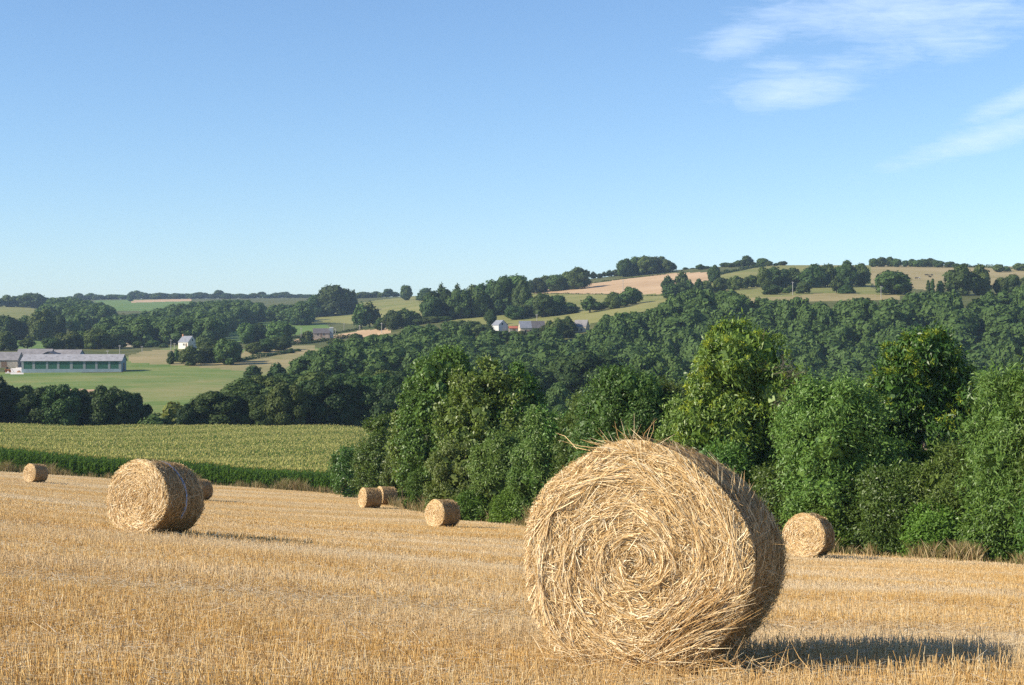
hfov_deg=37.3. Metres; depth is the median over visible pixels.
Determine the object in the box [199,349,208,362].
broadleaf tree
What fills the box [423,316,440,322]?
broadleaf tree
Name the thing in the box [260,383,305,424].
broadleaf tree
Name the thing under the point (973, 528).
hedge shrub
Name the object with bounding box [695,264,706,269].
broadleaf tree
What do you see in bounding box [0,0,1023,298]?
sky
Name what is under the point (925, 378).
chestnut tree
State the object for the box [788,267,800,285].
broadleaf tree
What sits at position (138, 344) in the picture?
broadleaf tree
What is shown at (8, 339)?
broadleaf tree
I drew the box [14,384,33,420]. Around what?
broadleaf tree
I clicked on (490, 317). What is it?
broadleaf tree
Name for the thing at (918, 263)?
broadleaf tree
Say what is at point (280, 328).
broadleaf tree
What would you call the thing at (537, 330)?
broadleaf tree
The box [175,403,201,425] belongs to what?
hedge bush
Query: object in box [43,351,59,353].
farm building
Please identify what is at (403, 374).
broadleaf tree
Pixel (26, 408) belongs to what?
broadleaf tree
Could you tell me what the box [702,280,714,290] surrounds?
broadleaf tree
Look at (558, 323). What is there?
broadleaf tree
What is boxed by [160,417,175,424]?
hedge bush
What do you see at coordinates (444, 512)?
straw bale
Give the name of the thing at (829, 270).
broadleaf tree
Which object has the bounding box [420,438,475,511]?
hedge shrub
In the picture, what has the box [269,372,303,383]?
broadleaf tree
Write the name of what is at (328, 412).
broadleaf tree
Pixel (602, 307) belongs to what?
broadleaf tree
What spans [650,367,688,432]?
broadleaf tree
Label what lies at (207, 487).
straw bale
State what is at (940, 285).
poplar tree
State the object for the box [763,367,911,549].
broadleaf tree
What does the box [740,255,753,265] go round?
broadleaf tree
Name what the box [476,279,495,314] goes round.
broadleaf tree
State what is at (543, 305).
broadleaf tree
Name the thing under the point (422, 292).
broadleaf tree
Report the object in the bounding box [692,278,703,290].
broadleaf tree
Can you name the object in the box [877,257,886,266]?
broadleaf tree
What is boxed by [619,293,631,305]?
broadleaf tree
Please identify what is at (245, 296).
broadleaf tree
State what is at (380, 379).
broadleaf tree
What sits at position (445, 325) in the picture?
broadleaf tree
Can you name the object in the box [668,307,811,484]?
chestnut tree
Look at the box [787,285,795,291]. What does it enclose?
broadleaf tree
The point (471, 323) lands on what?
broadleaf tree
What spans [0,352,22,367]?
farm building
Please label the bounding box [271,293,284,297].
broadleaf tree
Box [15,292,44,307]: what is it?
broadleaf tree
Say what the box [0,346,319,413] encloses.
meadow
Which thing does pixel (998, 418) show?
willow tree
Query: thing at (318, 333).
slate house
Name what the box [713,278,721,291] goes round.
broadleaf tree
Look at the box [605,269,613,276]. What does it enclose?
broadleaf tree
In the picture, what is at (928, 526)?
hedge shrub
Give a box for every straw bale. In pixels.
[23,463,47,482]
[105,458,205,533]
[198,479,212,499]
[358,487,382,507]
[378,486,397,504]
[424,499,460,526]
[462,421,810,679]
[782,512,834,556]
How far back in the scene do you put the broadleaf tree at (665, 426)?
76.12 m
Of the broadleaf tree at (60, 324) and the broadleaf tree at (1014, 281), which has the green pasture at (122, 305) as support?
the broadleaf tree at (60, 324)
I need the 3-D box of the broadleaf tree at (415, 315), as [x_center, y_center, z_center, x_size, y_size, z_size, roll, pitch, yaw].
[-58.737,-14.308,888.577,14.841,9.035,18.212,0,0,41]
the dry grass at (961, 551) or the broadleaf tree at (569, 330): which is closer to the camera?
the dry grass at (961, 551)
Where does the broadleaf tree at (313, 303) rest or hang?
on the hill pasture at (384, 306)
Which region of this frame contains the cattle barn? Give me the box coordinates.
[20,354,127,372]
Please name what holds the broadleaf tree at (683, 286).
on the hill pasture at (384, 306)
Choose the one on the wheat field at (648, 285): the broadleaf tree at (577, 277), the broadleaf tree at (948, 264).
the broadleaf tree at (577, 277)
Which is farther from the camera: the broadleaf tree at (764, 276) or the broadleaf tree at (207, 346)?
the broadleaf tree at (764, 276)
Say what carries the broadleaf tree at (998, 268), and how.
on the dry pasture at (921, 282)
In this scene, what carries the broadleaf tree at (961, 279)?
on the hillside
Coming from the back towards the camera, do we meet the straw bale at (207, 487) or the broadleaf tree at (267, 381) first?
the broadleaf tree at (267, 381)
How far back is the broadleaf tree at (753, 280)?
909.59 m
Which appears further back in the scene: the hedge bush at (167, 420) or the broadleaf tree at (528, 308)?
the broadleaf tree at (528, 308)
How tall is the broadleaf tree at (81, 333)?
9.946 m
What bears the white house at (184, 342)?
on the meadow at (158, 387)
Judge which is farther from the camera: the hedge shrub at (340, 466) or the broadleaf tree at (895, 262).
the broadleaf tree at (895, 262)
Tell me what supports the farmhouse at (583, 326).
on the hillside
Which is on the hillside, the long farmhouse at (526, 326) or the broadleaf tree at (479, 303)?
the long farmhouse at (526, 326)
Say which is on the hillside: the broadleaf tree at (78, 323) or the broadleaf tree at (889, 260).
the broadleaf tree at (78, 323)
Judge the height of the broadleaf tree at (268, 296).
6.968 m
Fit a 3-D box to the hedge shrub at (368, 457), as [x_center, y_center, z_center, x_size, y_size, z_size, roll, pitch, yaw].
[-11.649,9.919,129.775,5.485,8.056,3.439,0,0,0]
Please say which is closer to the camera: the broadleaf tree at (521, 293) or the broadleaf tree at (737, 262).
the broadleaf tree at (521, 293)
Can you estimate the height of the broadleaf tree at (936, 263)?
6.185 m
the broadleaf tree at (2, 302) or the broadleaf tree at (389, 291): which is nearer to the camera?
the broadleaf tree at (2, 302)
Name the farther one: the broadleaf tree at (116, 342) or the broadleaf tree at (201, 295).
the broadleaf tree at (201, 295)
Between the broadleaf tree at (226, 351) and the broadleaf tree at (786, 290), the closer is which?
the broadleaf tree at (226, 351)
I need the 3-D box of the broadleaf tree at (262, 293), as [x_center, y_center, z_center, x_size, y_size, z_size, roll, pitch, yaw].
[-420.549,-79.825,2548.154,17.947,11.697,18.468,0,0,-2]
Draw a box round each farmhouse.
[492,320,507,330]
[518,321,544,332]
[575,320,589,332]
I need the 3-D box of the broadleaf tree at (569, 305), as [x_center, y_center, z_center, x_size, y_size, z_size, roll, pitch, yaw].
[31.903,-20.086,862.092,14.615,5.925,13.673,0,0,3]
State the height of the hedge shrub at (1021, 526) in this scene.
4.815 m
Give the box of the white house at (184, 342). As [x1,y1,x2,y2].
[178,334,196,348]
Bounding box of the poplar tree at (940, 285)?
[936,280,944,292]
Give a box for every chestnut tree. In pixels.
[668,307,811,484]
[863,320,989,474]
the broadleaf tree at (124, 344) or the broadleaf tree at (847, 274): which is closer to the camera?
the broadleaf tree at (124, 344)
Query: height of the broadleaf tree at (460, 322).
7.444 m
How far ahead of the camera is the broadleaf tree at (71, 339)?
763.27 m
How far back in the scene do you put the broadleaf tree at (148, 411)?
325.65 m
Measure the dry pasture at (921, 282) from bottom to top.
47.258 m
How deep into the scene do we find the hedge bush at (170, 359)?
648.77 m
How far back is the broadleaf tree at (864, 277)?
900.85 m
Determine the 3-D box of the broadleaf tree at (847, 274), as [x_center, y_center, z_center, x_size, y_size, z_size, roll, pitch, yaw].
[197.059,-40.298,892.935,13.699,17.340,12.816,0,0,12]
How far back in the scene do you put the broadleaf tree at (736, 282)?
885.86 m
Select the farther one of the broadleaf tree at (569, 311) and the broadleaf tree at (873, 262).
the broadleaf tree at (873, 262)
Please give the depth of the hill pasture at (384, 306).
889.78 m
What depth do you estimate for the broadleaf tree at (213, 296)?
2472.47 m
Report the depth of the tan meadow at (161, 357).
667.87 m
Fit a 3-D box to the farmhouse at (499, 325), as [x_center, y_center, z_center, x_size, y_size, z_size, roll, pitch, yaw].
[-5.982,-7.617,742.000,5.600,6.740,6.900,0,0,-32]
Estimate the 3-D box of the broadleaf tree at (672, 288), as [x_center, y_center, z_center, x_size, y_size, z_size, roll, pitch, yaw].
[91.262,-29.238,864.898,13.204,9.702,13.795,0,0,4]
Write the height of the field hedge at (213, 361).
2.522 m
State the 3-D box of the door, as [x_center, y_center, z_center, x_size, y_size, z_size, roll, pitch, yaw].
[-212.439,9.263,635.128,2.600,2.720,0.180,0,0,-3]
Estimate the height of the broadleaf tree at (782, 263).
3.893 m
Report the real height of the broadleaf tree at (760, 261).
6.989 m
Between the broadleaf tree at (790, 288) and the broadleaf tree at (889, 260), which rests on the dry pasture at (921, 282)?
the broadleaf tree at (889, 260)
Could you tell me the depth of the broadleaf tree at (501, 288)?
888.84 m
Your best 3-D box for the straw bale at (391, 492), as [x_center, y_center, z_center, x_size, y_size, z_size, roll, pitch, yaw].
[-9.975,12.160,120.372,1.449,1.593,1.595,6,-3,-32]
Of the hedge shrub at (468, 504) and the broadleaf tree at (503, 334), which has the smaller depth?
the hedge shrub at (468, 504)
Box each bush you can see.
[137,414,168,425]
[160,401,181,421]
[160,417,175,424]
[166,351,174,363]
[174,348,179,361]
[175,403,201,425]
[243,365,262,377]
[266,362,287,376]
[287,348,294,352]
[300,331,314,341]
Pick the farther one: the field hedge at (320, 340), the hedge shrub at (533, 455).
the field hedge at (320, 340)
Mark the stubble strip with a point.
(163, 300)
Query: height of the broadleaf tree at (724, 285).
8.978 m
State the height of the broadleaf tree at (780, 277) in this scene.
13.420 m
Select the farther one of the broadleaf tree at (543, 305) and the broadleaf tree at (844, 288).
the broadleaf tree at (543, 305)
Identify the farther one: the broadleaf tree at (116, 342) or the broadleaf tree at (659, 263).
the broadleaf tree at (659, 263)
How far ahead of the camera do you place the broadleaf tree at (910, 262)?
1199.75 m
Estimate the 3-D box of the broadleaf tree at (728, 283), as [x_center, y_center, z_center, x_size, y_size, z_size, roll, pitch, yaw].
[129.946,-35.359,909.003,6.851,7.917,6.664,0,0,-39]
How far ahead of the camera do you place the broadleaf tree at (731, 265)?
1215.16 m
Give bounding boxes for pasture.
[0,306,34,319]
[17,299,330,348]
[314,265,907,325]
[751,265,1023,301]
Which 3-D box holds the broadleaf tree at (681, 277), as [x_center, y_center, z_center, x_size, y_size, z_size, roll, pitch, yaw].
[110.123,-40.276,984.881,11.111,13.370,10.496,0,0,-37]
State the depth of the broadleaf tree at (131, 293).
2506.86 m
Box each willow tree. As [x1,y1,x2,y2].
[946,356,1023,560]
[1009,354,1023,543]
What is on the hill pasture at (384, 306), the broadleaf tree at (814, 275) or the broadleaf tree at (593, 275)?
the broadleaf tree at (814, 275)
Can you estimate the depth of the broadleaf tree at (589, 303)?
822.87 m
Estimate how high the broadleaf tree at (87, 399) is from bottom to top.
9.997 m
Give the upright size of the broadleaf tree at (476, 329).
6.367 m
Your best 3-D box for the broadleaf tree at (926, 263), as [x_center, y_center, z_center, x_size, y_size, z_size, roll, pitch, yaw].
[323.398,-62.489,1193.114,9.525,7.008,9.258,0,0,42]
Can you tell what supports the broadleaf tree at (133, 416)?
on the meadow at (158, 387)
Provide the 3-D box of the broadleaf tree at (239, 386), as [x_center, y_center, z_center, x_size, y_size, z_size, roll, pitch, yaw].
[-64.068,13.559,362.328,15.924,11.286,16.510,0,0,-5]
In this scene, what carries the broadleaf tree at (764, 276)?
on the hill pasture at (384, 306)
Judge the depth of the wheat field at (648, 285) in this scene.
1088.72 m
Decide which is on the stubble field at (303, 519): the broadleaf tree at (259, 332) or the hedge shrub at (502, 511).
the hedge shrub at (502, 511)
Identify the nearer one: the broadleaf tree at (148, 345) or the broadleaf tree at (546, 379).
the broadleaf tree at (546, 379)
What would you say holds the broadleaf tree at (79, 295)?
on the hillside
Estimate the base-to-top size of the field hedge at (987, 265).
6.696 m
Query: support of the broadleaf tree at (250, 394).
on the hillside
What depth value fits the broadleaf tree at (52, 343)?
752.28 m
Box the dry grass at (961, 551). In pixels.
[0,459,1023,565]
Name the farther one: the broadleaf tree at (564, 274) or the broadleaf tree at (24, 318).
the broadleaf tree at (564, 274)
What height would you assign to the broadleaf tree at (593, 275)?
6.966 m
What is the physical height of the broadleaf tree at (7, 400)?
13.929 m
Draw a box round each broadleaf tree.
[0,294,17,306]
[0,299,6,306]
[0,314,14,333]
[0,330,17,350]
[0,375,18,422]
[0,380,17,423]
[11,317,28,339]
[11,386,47,423]
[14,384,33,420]
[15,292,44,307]
[18,337,35,348]
[19,314,31,338]
[26,308,56,340]
[37,383,83,425]
[41,337,63,349]
[52,313,66,336]
[54,330,83,348]
[57,389,94,425]
[69,312,85,331]
[73,293,83,297]
[77,330,85,347]
[83,327,113,348]
[84,293,96,299]
[86,384,132,425]
[92,295,106,299]
[102,333,121,347]
[106,294,119,298]
[112,392,145,424]
[117,295,128,298]
[117,340,126,347]
[127,296,133,300]
[128,291,136,298]
[133,340,144,347]
[133,392,152,419]
[135,292,148,298]
[145,343,153,346]
[147,340,160,346]
[149,293,163,298]
[158,292,168,298]
[158,343,168,347]
[167,293,183,298]
[178,345,203,365]
[184,390,245,425]
[185,294,198,298]
[192,292,208,298]
[195,336,213,347]
[198,340,216,359]
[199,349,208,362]
[208,293,218,298]
[213,338,240,364]
[214,290,223,297]
[220,293,232,298]
[220,377,264,396]
[228,339,242,360]
[235,388,268,424]
[237,322,255,343]
[237,393,276,426]
[239,294,251,298]
[244,342,263,353]
[247,374,289,388]
[248,293,259,297]
[252,323,265,342]
[257,291,266,297]
[259,338,276,351]
[260,294,274,297]
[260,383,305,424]
[263,382,313,426]
[265,320,297,340]
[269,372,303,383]
[270,336,291,349]
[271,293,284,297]
[285,294,298,297]
[286,305,301,324]
[295,370,332,385]
[299,380,322,406]
[300,294,310,297]
[304,376,356,427]
[306,296,324,316]
[316,283,352,315]
[328,372,357,381]
[329,376,378,427]
[342,288,354,313]
[347,371,373,376]
[349,333,362,339]
[351,301,372,328]
[356,291,370,297]
[358,372,390,426]
[364,300,381,326]
[369,368,403,379]
[369,375,408,428]
[373,317,385,329]
[377,293,388,296]
[380,310,403,329]
[381,403,408,502]
[383,288,393,296]
[388,342,476,489]
[394,370,415,378]
[396,308,411,326]
[399,284,412,299]
[410,311,423,324]
[412,319,425,324]
[416,288,431,299]
[419,294,443,316]
[421,287,453,317]
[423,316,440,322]
[428,353,533,456]
[440,320,461,331]
[445,288,471,318]
[457,320,465,325]
[463,320,480,332]
[467,284,476,315]
[469,287,489,316]
[470,324,494,335]
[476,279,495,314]
[483,309,496,324]
[484,329,498,334]
[489,275,514,314]
[490,360,550,433]
[496,330,509,340]
[504,305,526,319]
[506,273,529,286]
[511,279,532,304]
[512,331,527,335]
[515,303,532,317]
[524,297,535,315]
[525,365,557,396]
[528,280,534,292]
[532,277,546,292]
[532,292,556,316]
[532,328,540,333]
[539,324,545,335]
[540,275,549,290]
[545,317,565,336]
[545,353,571,372]
[546,274,567,290]
[547,389,588,480]
[550,294,567,312]
[554,307,562,314]
[554,350,621,399]
[561,315,576,331]
[562,271,568,288]
[563,309,579,313]
[563,321,575,337]
[565,302,580,309]
[565,359,677,466]
[566,266,592,288]
[580,295,599,312]
[589,271,597,278]
[597,303,605,309]
[604,292,621,308]
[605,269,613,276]
[616,258,632,276]
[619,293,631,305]
[620,286,643,303]
[624,256,638,275]
[637,255,657,274]
[646,390,698,447]
[650,256,662,272]
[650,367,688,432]
[660,275,675,286]
[661,259,672,272]
[661,283,680,298]
[674,270,687,283]
[675,281,689,291]
[686,279,692,289]
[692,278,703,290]
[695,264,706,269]
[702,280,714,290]
[706,264,719,282]
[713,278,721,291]
[719,262,729,266]
[719,277,726,290]
[726,263,737,266]
[726,277,731,288]
[730,275,743,289]
[733,260,740,266]
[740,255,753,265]
[741,276,750,288]
[748,275,758,286]
[756,258,767,264]
[756,266,772,287]
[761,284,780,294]
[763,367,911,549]
[765,261,773,265]
[768,266,790,286]
[778,261,787,264]
[782,288,789,292]
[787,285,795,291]
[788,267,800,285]
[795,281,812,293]
[796,263,829,287]
[822,263,836,286]
[829,275,841,292]
[836,260,858,286]
[837,284,855,292]
[854,262,870,285]
[868,258,878,266]
[873,270,913,294]
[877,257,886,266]
[885,256,892,265]
[890,258,902,266]
[902,260,908,266]
[908,259,913,266]
[913,259,922,266]
[921,258,929,266]
[925,280,930,292]
[927,258,934,266]
[930,279,934,292]
[932,260,944,266]
[942,263,981,295]
[944,261,954,266]
[972,263,991,294]
[992,264,1004,271]
[992,277,1008,294]
[1004,273,1020,292]
[1013,263,1023,270]
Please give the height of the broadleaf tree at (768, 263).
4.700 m
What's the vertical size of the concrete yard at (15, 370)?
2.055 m
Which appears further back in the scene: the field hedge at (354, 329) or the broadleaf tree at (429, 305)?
the field hedge at (354, 329)
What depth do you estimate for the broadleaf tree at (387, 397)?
324.76 m
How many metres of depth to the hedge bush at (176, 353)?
660.89 m
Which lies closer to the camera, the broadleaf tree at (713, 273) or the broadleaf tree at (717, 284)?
the broadleaf tree at (717, 284)
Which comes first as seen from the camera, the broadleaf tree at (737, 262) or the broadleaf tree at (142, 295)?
the broadleaf tree at (737, 262)
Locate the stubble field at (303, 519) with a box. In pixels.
[0,472,1023,684]
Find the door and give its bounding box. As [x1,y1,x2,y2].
[1,361,6,367]
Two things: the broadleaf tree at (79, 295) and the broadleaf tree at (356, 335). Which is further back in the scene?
the broadleaf tree at (79, 295)
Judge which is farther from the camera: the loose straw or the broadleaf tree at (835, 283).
the broadleaf tree at (835, 283)
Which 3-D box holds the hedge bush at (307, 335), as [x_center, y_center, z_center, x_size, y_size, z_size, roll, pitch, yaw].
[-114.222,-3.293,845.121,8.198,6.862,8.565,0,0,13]
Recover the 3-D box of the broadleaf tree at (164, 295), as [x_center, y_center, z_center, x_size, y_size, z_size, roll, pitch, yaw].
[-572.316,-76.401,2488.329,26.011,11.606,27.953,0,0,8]
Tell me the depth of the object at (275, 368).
546.06 m
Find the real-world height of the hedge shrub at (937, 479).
5.567 m
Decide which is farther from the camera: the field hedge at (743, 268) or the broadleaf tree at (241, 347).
the field hedge at (743, 268)
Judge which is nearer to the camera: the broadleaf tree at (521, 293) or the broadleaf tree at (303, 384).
the broadleaf tree at (303, 384)
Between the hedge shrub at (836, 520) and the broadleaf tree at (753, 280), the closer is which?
the hedge shrub at (836, 520)
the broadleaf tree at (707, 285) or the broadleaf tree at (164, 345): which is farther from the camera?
the broadleaf tree at (707, 285)
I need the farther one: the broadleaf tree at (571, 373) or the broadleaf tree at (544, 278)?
the broadleaf tree at (544, 278)
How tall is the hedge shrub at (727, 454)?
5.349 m
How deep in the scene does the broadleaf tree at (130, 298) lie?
2247.05 m
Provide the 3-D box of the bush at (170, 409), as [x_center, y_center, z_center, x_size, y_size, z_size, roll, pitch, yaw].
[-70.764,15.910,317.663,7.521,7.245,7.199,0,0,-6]
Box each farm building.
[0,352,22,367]
[17,349,53,354]
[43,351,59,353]
[54,350,84,353]
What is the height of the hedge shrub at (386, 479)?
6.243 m
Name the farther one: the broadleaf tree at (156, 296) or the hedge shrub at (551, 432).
the broadleaf tree at (156, 296)
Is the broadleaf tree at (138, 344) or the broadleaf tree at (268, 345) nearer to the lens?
the broadleaf tree at (268, 345)
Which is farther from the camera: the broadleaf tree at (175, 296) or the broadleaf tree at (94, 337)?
the broadleaf tree at (175, 296)
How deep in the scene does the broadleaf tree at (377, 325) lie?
889.70 m
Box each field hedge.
[208,359,238,362]
[237,350,295,361]
[290,334,349,344]
[291,326,373,337]
[537,292,662,295]
[592,273,666,282]
[720,263,765,274]
[967,263,1013,268]
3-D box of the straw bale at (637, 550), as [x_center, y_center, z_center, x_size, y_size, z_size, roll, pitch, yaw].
[0.984,1.486,10.438,2.392,1.975,1.856,0,-7,19]
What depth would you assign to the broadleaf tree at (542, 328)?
692.63 m
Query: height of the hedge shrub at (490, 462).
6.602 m
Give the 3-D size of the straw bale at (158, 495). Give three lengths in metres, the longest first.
1.540 x 1.517 x 1.400 m
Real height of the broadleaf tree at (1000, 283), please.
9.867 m
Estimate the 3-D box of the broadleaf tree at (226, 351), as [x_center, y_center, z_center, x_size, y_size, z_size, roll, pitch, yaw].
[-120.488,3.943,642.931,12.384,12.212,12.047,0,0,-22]
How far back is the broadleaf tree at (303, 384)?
331.09 m
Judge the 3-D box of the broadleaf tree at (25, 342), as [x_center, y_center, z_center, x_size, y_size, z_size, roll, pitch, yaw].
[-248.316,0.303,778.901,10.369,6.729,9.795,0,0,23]
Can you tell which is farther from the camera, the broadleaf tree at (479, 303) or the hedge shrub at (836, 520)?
the broadleaf tree at (479, 303)
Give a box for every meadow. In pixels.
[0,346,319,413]
[129,345,314,371]
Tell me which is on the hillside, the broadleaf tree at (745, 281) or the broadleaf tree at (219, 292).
the broadleaf tree at (219, 292)
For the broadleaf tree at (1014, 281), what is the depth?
784.26 m
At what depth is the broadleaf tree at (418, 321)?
868.31 m
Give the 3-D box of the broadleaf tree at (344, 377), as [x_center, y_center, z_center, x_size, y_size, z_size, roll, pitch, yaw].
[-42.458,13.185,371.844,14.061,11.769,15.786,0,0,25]
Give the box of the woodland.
[34,283,1023,418]
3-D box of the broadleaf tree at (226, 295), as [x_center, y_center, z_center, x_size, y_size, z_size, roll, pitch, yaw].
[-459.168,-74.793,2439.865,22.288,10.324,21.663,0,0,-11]
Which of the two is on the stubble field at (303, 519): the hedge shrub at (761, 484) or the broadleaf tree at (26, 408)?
the hedge shrub at (761, 484)
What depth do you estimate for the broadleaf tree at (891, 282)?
785.28 m
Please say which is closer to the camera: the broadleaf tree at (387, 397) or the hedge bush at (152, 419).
the hedge bush at (152, 419)
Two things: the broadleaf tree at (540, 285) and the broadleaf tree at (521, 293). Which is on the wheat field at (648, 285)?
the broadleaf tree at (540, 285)
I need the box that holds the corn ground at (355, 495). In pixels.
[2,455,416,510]
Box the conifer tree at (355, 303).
[349,289,358,312]
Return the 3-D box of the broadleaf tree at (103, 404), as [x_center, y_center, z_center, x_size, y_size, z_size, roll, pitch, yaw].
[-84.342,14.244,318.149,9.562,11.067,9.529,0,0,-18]
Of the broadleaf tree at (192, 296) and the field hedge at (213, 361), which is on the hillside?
the broadleaf tree at (192, 296)
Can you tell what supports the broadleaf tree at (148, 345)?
on the hillside
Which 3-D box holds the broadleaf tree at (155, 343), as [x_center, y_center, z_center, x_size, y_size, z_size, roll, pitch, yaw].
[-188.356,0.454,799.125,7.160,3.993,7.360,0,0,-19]
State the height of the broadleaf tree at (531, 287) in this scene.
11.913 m
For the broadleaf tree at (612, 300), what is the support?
on the hill pasture at (384, 306)
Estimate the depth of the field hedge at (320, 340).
832.85 m
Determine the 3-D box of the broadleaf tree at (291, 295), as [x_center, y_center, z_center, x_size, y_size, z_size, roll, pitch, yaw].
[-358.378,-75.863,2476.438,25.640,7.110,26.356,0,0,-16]
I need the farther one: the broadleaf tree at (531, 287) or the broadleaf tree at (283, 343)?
the broadleaf tree at (531, 287)
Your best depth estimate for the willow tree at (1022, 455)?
58.66 m
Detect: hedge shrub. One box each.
[327,444,357,497]
[344,411,400,500]
[376,442,411,498]
[401,452,431,508]
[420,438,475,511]
[451,489,491,520]
[463,423,524,520]
[485,486,527,523]
[498,402,561,518]
[522,404,569,489]
[698,436,755,486]
[748,460,797,534]
[787,481,862,551]
[839,458,924,555]
[897,498,963,556]
[901,436,977,537]
[953,475,1023,562]
[1010,477,1023,559]
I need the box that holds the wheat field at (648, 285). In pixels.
[292,272,708,342]
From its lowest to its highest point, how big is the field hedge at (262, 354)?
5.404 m
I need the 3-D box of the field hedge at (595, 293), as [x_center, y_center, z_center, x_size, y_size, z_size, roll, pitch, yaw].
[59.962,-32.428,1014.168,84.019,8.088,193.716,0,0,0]
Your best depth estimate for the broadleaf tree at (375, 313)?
963.20 m
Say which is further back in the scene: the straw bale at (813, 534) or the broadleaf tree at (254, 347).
the broadleaf tree at (254, 347)
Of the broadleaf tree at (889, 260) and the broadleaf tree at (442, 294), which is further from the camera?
the broadleaf tree at (889, 260)
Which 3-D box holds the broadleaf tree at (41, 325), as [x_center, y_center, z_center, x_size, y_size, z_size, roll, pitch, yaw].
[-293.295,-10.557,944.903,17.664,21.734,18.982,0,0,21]
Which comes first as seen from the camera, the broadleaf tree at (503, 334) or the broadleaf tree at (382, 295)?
the broadleaf tree at (503, 334)
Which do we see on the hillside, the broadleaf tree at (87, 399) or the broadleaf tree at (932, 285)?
the broadleaf tree at (932, 285)
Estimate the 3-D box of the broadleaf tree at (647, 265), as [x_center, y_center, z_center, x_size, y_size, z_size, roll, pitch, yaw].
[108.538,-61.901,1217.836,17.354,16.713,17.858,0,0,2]
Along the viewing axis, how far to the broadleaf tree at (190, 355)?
637.92 m
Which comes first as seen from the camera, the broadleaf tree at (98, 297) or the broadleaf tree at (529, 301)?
the broadleaf tree at (529, 301)
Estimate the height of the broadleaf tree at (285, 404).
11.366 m
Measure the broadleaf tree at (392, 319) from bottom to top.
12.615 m
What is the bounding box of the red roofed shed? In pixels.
[508,326,517,331]
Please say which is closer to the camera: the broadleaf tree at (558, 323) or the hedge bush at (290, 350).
the broadleaf tree at (558, 323)
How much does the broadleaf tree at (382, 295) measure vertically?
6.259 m
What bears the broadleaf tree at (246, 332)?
on the hillside
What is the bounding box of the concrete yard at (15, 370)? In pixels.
[5,367,23,373]
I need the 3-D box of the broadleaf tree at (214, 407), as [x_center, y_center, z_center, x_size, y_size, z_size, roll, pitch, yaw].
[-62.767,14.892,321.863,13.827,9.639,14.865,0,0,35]
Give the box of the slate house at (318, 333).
[313,327,333,338]
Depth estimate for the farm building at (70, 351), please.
670.40 m
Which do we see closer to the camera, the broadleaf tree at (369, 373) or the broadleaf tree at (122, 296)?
the broadleaf tree at (369, 373)
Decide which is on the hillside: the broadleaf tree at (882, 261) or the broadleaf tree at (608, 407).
the broadleaf tree at (608, 407)
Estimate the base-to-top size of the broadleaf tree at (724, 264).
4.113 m
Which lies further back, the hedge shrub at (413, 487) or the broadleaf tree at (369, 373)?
the broadleaf tree at (369, 373)
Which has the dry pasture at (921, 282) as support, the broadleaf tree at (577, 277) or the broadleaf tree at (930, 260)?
the broadleaf tree at (930, 260)
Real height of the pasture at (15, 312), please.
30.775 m
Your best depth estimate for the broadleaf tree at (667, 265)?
1218.50 m
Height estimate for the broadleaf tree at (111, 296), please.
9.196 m
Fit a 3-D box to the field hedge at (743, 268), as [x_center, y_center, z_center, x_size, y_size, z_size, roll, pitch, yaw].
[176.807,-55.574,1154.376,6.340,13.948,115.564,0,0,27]
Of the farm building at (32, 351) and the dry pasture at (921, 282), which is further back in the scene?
the dry pasture at (921, 282)
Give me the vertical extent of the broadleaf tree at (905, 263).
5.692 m
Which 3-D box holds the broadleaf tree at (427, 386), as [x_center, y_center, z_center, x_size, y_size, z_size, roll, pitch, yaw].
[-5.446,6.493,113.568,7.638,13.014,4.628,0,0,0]
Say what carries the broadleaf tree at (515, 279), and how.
on the hill pasture at (384, 306)
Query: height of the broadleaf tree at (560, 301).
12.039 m
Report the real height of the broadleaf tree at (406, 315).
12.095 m
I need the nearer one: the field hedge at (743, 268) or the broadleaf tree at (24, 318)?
the broadleaf tree at (24, 318)
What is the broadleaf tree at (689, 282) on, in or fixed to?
on the hillside
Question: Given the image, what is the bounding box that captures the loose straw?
[0,472,1023,684]
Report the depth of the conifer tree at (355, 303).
1307.52 m
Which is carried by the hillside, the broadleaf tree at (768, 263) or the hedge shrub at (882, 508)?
the hedge shrub at (882, 508)
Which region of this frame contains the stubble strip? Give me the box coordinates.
[131,299,191,302]
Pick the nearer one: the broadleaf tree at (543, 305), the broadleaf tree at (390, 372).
the broadleaf tree at (390, 372)
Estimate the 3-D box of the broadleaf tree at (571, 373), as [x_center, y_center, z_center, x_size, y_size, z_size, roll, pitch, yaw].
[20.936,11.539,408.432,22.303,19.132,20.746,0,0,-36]
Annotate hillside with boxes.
[0,266,995,525]
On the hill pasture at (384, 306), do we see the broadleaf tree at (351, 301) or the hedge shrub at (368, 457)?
the broadleaf tree at (351, 301)
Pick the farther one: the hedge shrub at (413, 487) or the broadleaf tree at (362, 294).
the broadleaf tree at (362, 294)
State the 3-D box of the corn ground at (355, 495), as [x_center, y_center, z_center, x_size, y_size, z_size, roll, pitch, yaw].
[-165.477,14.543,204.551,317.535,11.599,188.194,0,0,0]
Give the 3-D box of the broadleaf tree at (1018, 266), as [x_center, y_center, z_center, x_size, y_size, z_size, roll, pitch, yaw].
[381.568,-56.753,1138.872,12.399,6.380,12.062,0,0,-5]

